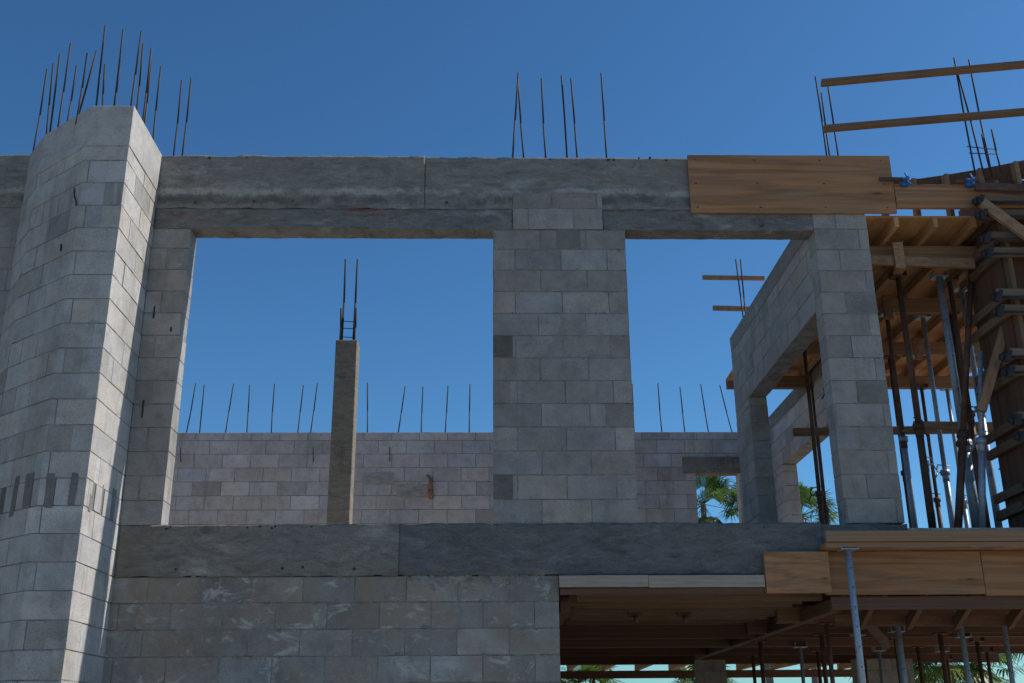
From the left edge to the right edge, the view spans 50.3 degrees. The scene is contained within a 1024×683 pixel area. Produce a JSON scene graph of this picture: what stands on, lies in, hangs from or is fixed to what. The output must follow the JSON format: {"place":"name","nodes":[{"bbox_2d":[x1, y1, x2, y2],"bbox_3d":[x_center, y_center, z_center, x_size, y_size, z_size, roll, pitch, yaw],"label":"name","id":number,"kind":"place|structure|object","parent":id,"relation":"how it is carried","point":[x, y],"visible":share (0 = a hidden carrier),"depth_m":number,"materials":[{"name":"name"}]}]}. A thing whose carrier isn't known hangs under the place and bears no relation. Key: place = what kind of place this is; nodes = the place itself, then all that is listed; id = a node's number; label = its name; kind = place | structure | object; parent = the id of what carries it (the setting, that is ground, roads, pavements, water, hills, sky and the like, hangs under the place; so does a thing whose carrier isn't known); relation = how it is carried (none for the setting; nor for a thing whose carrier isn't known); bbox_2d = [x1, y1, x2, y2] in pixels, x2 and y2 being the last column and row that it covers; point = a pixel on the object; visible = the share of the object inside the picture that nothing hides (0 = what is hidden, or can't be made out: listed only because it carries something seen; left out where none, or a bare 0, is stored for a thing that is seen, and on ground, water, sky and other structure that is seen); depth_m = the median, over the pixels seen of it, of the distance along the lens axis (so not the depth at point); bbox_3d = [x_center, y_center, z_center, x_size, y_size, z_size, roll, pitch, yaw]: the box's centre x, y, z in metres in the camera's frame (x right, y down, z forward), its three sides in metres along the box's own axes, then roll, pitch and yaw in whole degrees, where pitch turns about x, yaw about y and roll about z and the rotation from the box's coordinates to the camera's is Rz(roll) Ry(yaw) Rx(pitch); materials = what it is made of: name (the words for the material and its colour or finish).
{"place":"outdoors","nodes":[
{"label":"outdoors","id":0,"kind":"place"},
{"bbox_2d":[102,576,560,682],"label":"front wall ground floor","id":1,"kind":"structure","parent":0,"point":[204,641],"depth_m":8.51,"materials":[{"name":"grey concrete"}]},
{"bbox_2d":[113,524,399,577],"bbox_3d":[-2.025,1.691,8.767,2.240,0.423,0.160,0,-20,-1],"label":"slab edge","id":2,"kind":"object","parent":1,"relation":"on","point":[230,550],"visible":0.98,"depth_m":8.70,"materials":[{"name":"grey concrete"}]},
{"bbox_2d":[326,340,359,524],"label":"interior column","id":3,"kind":"structure","parent":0,"point":[342,451],"depth_m":11.31,"materials":[{"name":"grey concrete"}]},
{"bbox_2d":[339,259,358,339],"bbox_3d":[-1.778,-0.424,11.905,0.184,1.050,0.046,2,-20,-8],"label":"rebar cluster","id":4,"kind":"object","parent":3,"relation":"attached to","point":[354,321],"visible":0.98,"depth_m":11.86,"materials":[{"name":"metal"}]},
{"bbox_2d":[168,432,744,525],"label":"back wall","id":5,"kind":"structure","parent":0,"point":[254,479],"depth_m":15.73,"materials":[{"name":"grey concrete"}]},
{"bbox_2d":[180,447,389,461],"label":"weep holes","id":6,"kind":"object","parent":5,"relation":"attached to","point":[313,454],"visible":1,"depth_m":15.75,"materials":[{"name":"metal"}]},
{"bbox_2d":[363,473,428,496],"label":"back wall patches","id":7,"kind":"object","parent":5,"relation":"attached to","point":[412,490],"visible":1,"depth_m":15.69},
{"bbox_2d":[426,475,432,498],"bbox_3d":[-1.183,2.081,15.658,0.118,0.361,0.073,-5,-20,13],"label":"orange pipe sleeve","id":8,"kind":"object","parent":5,"relation":"attached to","point":[430,489],"visible":1,"depth_m":15.62,"materials":[{"name":"plastic"}]},
{"bbox_2d":[186,383,731,432],"bbox_3d":[-0.753,1.033,16.188,8.078,0.882,0.105,0,-20,-1],"label":"rebar cluster","id":9,"kind":"object","parent":5,"relation":"on","point":[421,408],"visible":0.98,"depth_m":16.18,"materials":[{"name":"metal"}]},
{"bbox_2d":[682,457,740,475],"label":"back wall lintel","id":10,"kind":"structure","parent":5,"relation":"attached to","point":[713,466],"depth_m":15.88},
{"bbox_2d":[0,0,1023,682],"label":"sky","id":11,"kind":"structure","parent":0,"point":[382,78],"materials":[{"name":"blue"}]},
{"bbox_3d":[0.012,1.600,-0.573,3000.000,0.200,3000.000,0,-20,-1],"label":"ground","id":12,"kind":"structure","parent":0,"visible":0},
{"bbox_2d":[0,146,156,682],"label":"tower block faces","id":13,"kind":"object","parent":12,"relation":"on","point":[71,336],"visible":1,"depth_m":8.43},
{"bbox_2d":[24,106,161,191],"bbox_3d":[-3.746,-1.648,9.411,1.181,0.378,0.830,0,-20,-1],"label":"tower cap","id":14,"kind":"object","parent":13,"relation":"on","point":[109,126],"visible":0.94,"depth_m":9.18,"materials":[{"name":"grey concrete"}]},
{"bbox_2d":[32,25,191,155],"bbox_3d":[-3.660,-2.184,9.706,1.327,1.011,0.857,0,-20,-1],"label":"rebar cluster","id":15,"kind":"object","parent":13,"relation":"on","point":[146,92],"visible":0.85,"depth_m":9.60,"materials":[{"name":"metal"}]},
{"bbox_2d":[0,208,196,525],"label":"front wall","id":16,"kind":"structure","parent":12,"relation":"on","point":[148,481],"depth_m":9.22,"materials":[{"name":"grey concrete"}]},
{"bbox_2d":[60,156,764,569],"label":"form tie holes","id":17,"kind":"object","parent":16,"relation":"attached to","point":[170,328],"visible":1,"depth_m":9.06,"materials":[{"name":"grey"}]},
{"bbox_2d":[560,665,624,682],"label":"palm tree","id":18,"kind":"object","parent":12,"relation":"on","point":[590,668],"visible":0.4,"depth_m":28.18,"materials":[{"name":"green plant"}]},
{"bbox_2d":[675,678,693,682],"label":"palm tree","id":19,"kind":"object","parent":12,"relation":"on","point":[692,681],"visible":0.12,"depth_m":38.67,"materials":[{"name":"green plant"}]},
{"bbox_2d":[671,664,739,682],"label":"palm tree","id":20,"kind":"object","parent":12,"relation":"on","point":[689,667],"visible":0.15,"depth_m":28.75,"materials":[{"name":"green plant"}]},
{"bbox_2d":[696,476,738,523],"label":"palm tree","id":21,"kind":"object","parent":12,"relation":"on","point":[715,487],"visible":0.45,"depth_m":45.40,"materials":[{"name":"green plant"}]},
{"bbox_2d":[718,482,773,682],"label":"palm tree","id":22,"kind":"object","parent":12,"relation":"on","point":[734,500],"visible":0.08,"depth_m":45.35,"materials":[{"name":"green plant"}]},
{"bbox_2d":[746,655,758,682],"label":"steel shore post","id":23,"kind":"object","parent":12,"relation":"on","point":[753,668],"visible":0.91,"depth_m":13.87,"materials":[{"name":"brown"}]},
{"bbox_2d":[753,638,767,682],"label":"steel shore post","id":24,"kind":"object","parent":12,"relation":"on","point":[761,658],"visible":0.86,"depth_m":11.68,"materials":[{"name":"brown"}]},
{"bbox_2d":[793,642,807,682],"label":"steel shore post","id":25,"kind":"object","parent":12,"relation":"on","point":[801,663],"visible":1,"depth_m":12.46,"materials":[{"name":"grey metal"}]},
{"bbox_2d":[694,658,914,682],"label":"ground floor rear piers","id":26,"kind":"structure","parent":12,"relation":"on","point":[710,671],"depth_m":15.05,"materials":[{"name":"grey concrete"}]},
{"bbox_2d":[810,647,821,682],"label":"steel shore post","id":27,"kind":"object","parent":12,"relation":"on","point":[818,665],"visible":0.8,"depth_m":13.13,"materials":[{"name":"brown"}]},
{"bbox_2d":[798,481,838,682],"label":"palm tree","id":28,"kind":"object","parent":12,"relation":"on","point":[804,492],"visible":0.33,"depth_m":45.19,"materials":[{"name":"green plant"}]},
{"bbox_2d":[813,629,827,682],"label":"steel shore post","id":29,"kind":"object","parent":12,"relation":"on","point":[823,658],"visible":0.85,"depth_m":10.84,"materials":[{"name":"brown"}]},
{"bbox_2d":[817,619,834,682],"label":"steel shore post","id":30,"kind":"object","parent":12,"relation":"on","point":[829,653],"visible":0.85,"depth_m":9.69,"materials":[{"name":"brown"}]},
{"bbox_2d":[837,547,865,682],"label":"steel shore post","id":31,"kind":"object","parent":12,"relation":"on","point":[855,618],"visible":0.96,"depth_m":8.49,"materials":[{"name":"grey metal"}]},
{"bbox_2d":[559,530,1023,678],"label":"deck formwork","id":32,"kind":"object","parent":31,"relation":"on","point":[920,585],"visible":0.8,"depth_m":9.11,"materials":[{"name":"brown wood"}]},
{"bbox_2d":[398,522,907,576],"bbox_3d":[1.155,1.689,8.840,4.118,0.432,0.160,0,-20,-1],"label":"slab edge","id":33,"kind":"object","parent":32,"relation":"attached to","point":[548,549],"visible":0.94,"depth_m":8.76,"materials":[{"name":"grey concrete"}]},
{"bbox_2d":[493,229,637,524],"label":"front wall center pier","id":34,"kind":"structure","parent":33,"relation":"on","point":[548,482],"depth_m":9.24,"materials":[{"name":"grey concrete"}]},
{"bbox_2d":[153,208,813,239],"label":"precast lintels","id":35,"kind":"object","parent":34,"relation":"on","point":[227,223],"visible":1,"depth_m":9.74,"materials":[{"name":"grey concrete"}]},
{"bbox_2d":[170,208,383,215],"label":"crayon marks","id":36,"kind":"object","parent":35,"relation":"attached to","point":[348,209],"visible":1,"depth_m":9.72,"materials":[{"name":"red paint"}]},
{"bbox_2d":[0,154,690,209],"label":"tie beam","id":37,"kind":"structure","parent":35,"relation":"on","point":[241,181],"depth_m":9.84,"materials":[{"name":"concrete"}]},
{"bbox_2d":[114,188,688,682],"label":"mortar droppings","id":38,"kind":"object","parent":37,"relation":"attached to","point":[470,580],"visible":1,"depth_m":8.66,"materials":[{"name":"grey concrete"}]},
{"bbox_2d":[512,72,606,157],"bbox_3d":[0.434,-2.057,10.211,0.897,1.051,0.042,0,-20,-1],"label":"rebar cluster","id":39,"kind":"object","parent":37,"relation":"attached to","point":[517,92],"visible":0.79,"depth_m":10.21,"materials":[{"name":"metal"}]},
{"bbox_2d":[815,76,838,155],"bbox_3d":[2.958,-2.038,10.261,0.160,1.010,0.067,5,-20,-15],"label":"rebar cluster","id":40,"kind":"object","parent":37,"relation":"attached to","point":[825,119],"visible":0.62,"depth_m":10.27,"materials":[{"name":"metal"}]},
{"bbox_2d":[821,60,1023,86],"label":"timber rail","id":41,"kind":"object","parent":40,"relation":"attached to","point":[926,73],"visible":1,"depth_m":10.16,"materials":[{"name":"brown wood"}]},
{"bbox_2d":[823,108,1023,132],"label":"timber rail","id":42,"kind":"object","parent":40,"relation":"attached to","point":[933,119],"visible":1,"depth_m":10.00,"materials":[{"name":"brown wood"}]},
{"bbox_2d":[687,155,1023,215],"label":"beam side formwork","id":43,"kind":"object","parent":37,"relation":"attached to","point":[774,184],"visible":0.99,"depth_m":9.88,"materials":[{"name":"brown wood"}]},
{"bbox_2d":[513,193,602,229],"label":"pier head blocks","id":44,"kind":"structure","parent":34,"relation":"on","point":[548,211],"depth_m":9.76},
{"bbox_2d":[808,214,904,524],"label":"front wall right pier","id":45,"kind":"structure","parent":33,"relation":"on","point":[865,468],"depth_m":9.33,"materials":[{"name":"grey concrete"}]},
{"bbox_2d":[558,528,1023,580],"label":"floor slab","id":46,"kind":"structure","parent":32,"relation":"on","point":[960,529],"depth_m":9.05,"materials":[{"name":"grey concrete"}]},
{"bbox_2d":[731,240,817,523],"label":"side wall blocks","id":47,"kind":"structure","parent":46,"relation":"on","point":[780,335],"depth_m":11.77,"materials":[{"name":"grey concrete"}]},
{"bbox_2d":[730,239,804,352],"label":"side wall cap beam","id":48,"kind":"structure","parent":47,"relation":"on","point":[791,250],"depth_m":11.41,"materials":[{"name":"concrete"}]},
{"bbox_2d":[735,259,745,317],"bbox_3d":[2.771,-0.535,13.132,0.112,1.020,0.041,14,-24,-34],"label":"rebar cluster","id":49,"kind":"object","parent":48,"relation":"on","point":[742,287],"visible":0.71,"depth_m":13.17,"materials":[{"name":"metal"}]},
{"bbox_2d":[713,305,749,311],"bbox_3d":[2.759,-0.396,13.195,0.672,0.055,0.040,1,-20,-5],"label":"timber rail","id":50,"kind":"object","parent":49,"relation":"attached to","point":[725,308],"visible":0.58,"depth_m":13.17,"materials":[{"name":"brown wood"}]},
{"bbox_2d":[702,275,764,280],"bbox_3d":[2.706,-0.777,13.331,0.772,0.060,0.040,1,-20,-5],"label":"timber rail","id":51,"kind":"object","parent":49,"relation":"attached to","point":[732,277],"visible":1,"depth_m":13.31,"materials":[{"name":"brown wood"}]},
{"bbox_2d":[770,374,828,522],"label":"side wall blocks","id":52,"kind":"structure","parent":46,"relation":"on","point":[790,451],"depth_m":15.09,"materials":[{"name":"grey concrete"}]},
{"bbox_2d":[769,359,821,429],"bbox_3d":[3.911,0.694,14.606,0.210,0.198,3.190,0,-20,-1],"label":"side cap","id":53,"kind":"object","parent":52,"relation":"on","point":[792,398],"visible":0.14,"depth_m":14.84,"materials":[{"name":"grey concrete"}]},
{"bbox_2d":[803,344,824,523],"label":"steel shore post","id":54,"kind":"object","parent":32,"relation":"on","point":[819,494],"visible":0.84,"depth_m":11.97,"materials":[{"name":"brown"}]},
{"bbox_2d":[810,387,829,523],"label":"steel shore post","id":55,"kind":"object","parent":32,"relation":"on","point":[826,512],"visible":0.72,"depth_m":13.54,"materials":[{"name":"brown"}]},
{"bbox_2d":[726,199,1023,435],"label":"deck formwork","id":56,"kind":"object","parent":55,"relation":"on","point":[919,249],"visible":0.45,"depth_m":11.06,"materials":[{"name":"brown wood"}]},
{"bbox_2d":[883,355,911,527],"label":"steel shore post","id":57,"kind":"object","parent":32,"relation":"on","point":[885,357],"visible":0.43,"depth_m":12.46,"materials":[{"name":"brown"}]},
{"bbox_2d":[878,308,917,527],"bbox_3d":[3.943,0.893,11.069,0.140,2.578,0.205,0,-20,-1],"label":"steel shore post","id":58,"kind":"object","parent":32,"relation":"on","point":[903,439],"visible":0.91,"depth_m":10.99,"materials":[{"name":"grey metal"}]},
{"bbox_2d":[888,270,935,527],"bbox_3d":[3.743,0.550,10.106,0.175,2.578,0.150,0,-20,-1],"label":"steel shore post","id":59,"kind":"object","parent":32,"relation":"on","point":[918,426],"visible":0.94,"depth_m":10.03,"materials":[{"name":"brown"}]},
{"bbox_2d":[903,355,936,527],"bbox_3d":[4.695,1.338,12.327,0.203,2.578,0.120,0,-20,-1],"label":"steel shore post","id":60,"kind":"object","parent":32,"relation":"on","point":[928,462],"visible":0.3,"depth_m":12.35,"materials":[{"name":"grey metal"}]},
{"bbox_2d":[917,383,942,527],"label":"steel shore post","id":61,"kind":"object","parent":32,"relation":"on","point":[936,499],"visible":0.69,"depth_m":13.56,"materials":[{"name":"grey metal"}]},
{"bbox_2d":[914,315,954,527],"bbox_3d":[4.332,0.916,11.142,0.200,2.578,0.120,0,-20,-1],"label":"steel shore post","id":62,"kind":"object","parent":32,"relation":"on","point":[944,472],"visible":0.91,"depth_m":11.12,"materials":[{"name":"grey metal"}]},
{"bbox_2d":[929,270,978,527],"bbox_3d":[4.127,0.534,10.071,0.140,2.578,0.205,0,-20,-1],"label":"steel shore post","id":63,"kind":"object","parent":32,"relation":"on","point":[972,495],"visible":0.69,"depth_m":10.11,"materials":[{"name":"grey metal"}]},
{"bbox_2d":[940,387,969,527],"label":"steel shore post","id":64,"kind":"object","parent":32,"relation":"on","point":[965,508],"visible":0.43,"depth_m":13.72,"materials":[{"name":"grey metal"}]},
{"bbox_2d":[948,308,977,494],"bbox_3d":[4.624,0.872,11.025,0.140,2.578,0.202,0,-20,-1],"label":"steel shore post","id":65,"kind":"object","parent":32,"relation":"on","point":[955,348],"visible":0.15,"depth_m":11.29,"materials":[{"name":"brown"}]},
{"bbox_2d":[954,269,973,527],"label":"steel shore post","id":66,"kind":"object","parent":32,"relation":"on","point":[962,436],"visible":0.95,"depth_m":9.74,"materials":[{"name":"brown"}]},
{"bbox_2d":[944,274,990,527],"bbox_3d":[4.236,0.579,10.198,0.196,2.578,0.120,0,-20,-1],"label":"steel shore post","id":67,"kind":"object","parent":32,"relation":"on","point":[971,415],"visible":0.63,"depth_m":10.30,"materials":[{"name":"brown"}]},
{"bbox_2d":[953,283,1002,527],"bbox_3d":[4.460,0.636,10.361,0.140,2.578,0.205,0,-20,-1],"label":"steel shore post","id":68,"kind":"object","parent":32,"relation":"on","point":[991,482],"visible":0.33,"depth_m":10.29,"materials":[{"name":"grey metal"}]},
{"bbox_2d":[971,351,986,527],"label":"steel shore post","id":69,"kind":"object","parent":32,"relation":"on","point":[981,442],"visible":0.77,"depth_m":9.47,"materials":[{"name":"grey metal"}]},
{"bbox_2d":[957,180,1023,527],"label":"column formwork","id":70,"kind":"object","parent":32,"relation":"on","point":[996,276],"depth_m":9.69,"materials":[{"name":"brown wood"}]},
{"bbox_2d":[953,57,1001,177],"bbox_3d":[4.364,-2.121,10.265,0.302,1.251,0.117,0,-20,-1],"label":"rebar cluster","id":71,"kind":"object","parent":70,"relation":"on","point":[985,148],"visible":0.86,"depth_m":10.16,"materials":[{"name":"metal"}]},
{"bbox_2d":[863,655,870,682],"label":"steel shore post","id":72,"kind":"object","parent":12,"relation":"on","point":[866,670],"visible":0.77,"depth_m":14.67,"materials":[{"name":"grey"}]},
{"bbox_2d":[871,647,885,682],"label":"steel shore post","id":73,"kind":"object","parent":12,"relation":"on","point":[880,664],"visible":0.89,"depth_m":13.15,"materials":[{"name":"grey metal"}]},
{"bbox_2d":[888,638,903,682],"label":"steel shore post","id":74,"kind":"object","parent":12,"relation":"on","point":[889,639],"visible":0.2,"depth_m":11.54,"materials":[{"name":"grey"}]},
{"bbox_2d":[887,626,905,682],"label":"steel shore post","id":75,"kind":"object","parent":12,"relation":"on","point":[889,629],"visible":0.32,"depth_m":10.60,"materials":[{"name":"grey"}]},
{"bbox_2d":[895,626,907,682],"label":"steel shore post","id":76,"kind":"object","parent":12,"relation":"on","point":[901,654],"visible":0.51,"depth_m":9.69,"materials":[{"name":"grey metal"}]},
{"bbox_2d":[910,646,925,682],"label":"steel shore post","id":77,"kind":"object","parent":12,"relation":"on","point":[919,664],"visible":0.94,"depth_m":12.58,"materials":[{"name":"brown"}]},
{"bbox_2d":[931,628,948,682],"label":"steel shore post","id":78,"kind":"object","parent":12,"relation":"on","point":[943,658],"visible":1,"depth_m":10.87,"materials":[{"name":"grey"}]},
{"bbox_2d":[934,647,949,651],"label":"steel shore post","id":79,"kind":"object","parent":12,"relation":"on","point":[946,649],"visible":0.34,"depth_m":13.41,"materials":[{"name":"grey metal"}]},
{"bbox_2d":[940,655,952,682],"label":"steel shore post","id":80,"kind":"object","parent":12,"relation":"on","point":[947,662],"visible":0.81,"depth_m":14.90,"materials":[{"name":"brown"}]},
{"bbox_2d":[913,656,1003,682],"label":"palm tree","id":81,"kind":"object","parent":12,"relation":"on","point":[936,671],"visible":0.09,"depth_m":28.21,"materials":[{"name":"green plant"}]},
{"bbox_2d":[954,633,971,680],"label":"steel shore post","id":82,"kind":"object","parent":12,"relation":"on","point":[956,635],"visible":0.24,"depth_m":11.31,"materials":[{"name":"grey metal"}]},
{"bbox_2d":[959,626,971,682],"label":"steel shore post","id":83,"kind":"object","parent":12,"relation":"on","point":[965,655],"visible":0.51,"depth_m":9.70,"materials":[{"name":"grey metal"}]},
{"bbox_2d":[928,653,1023,682],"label":"palm tree","id":84,"kind":"object","parent":12,"relation":"on","point":[1003,657],"visible":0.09,"depth_m":29.33,"materials":[{"name":"green plant"}]},
{"bbox_2d":[968,637,984,682],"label":"steel shore post","id":85,"kind":"object","parent":12,"relation":"on","point":[979,659],"visible":0.9,"depth_m":11.84,"materials":[{"name":"grey"}]},
{"bbox_2d":[980,647,994,682],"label":"steel shore post","id":86,"kind":"object","parent":12,"relation":"on","point":[988,664],"visible":0.94,"depth_m":13.47,"materials":[{"name":"brown"}]},
{"bbox_2d":[1001,626,1014,682],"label":"steel shore post","id":87,"kind":"object","parent":12,"relation":"on","point":[1008,655],"visible":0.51,"depth_m":9.86,"materials":[{"name":"grey metal"}]},
{"bbox_2d":[1012,653,1023,668],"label":"palm tree","id":88,"kind":"object","parent":12,"relation":"on","point":[1018,657],"visible":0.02,"depth_m":38.58,"materials":[{"name":"green plant"}]}
]}

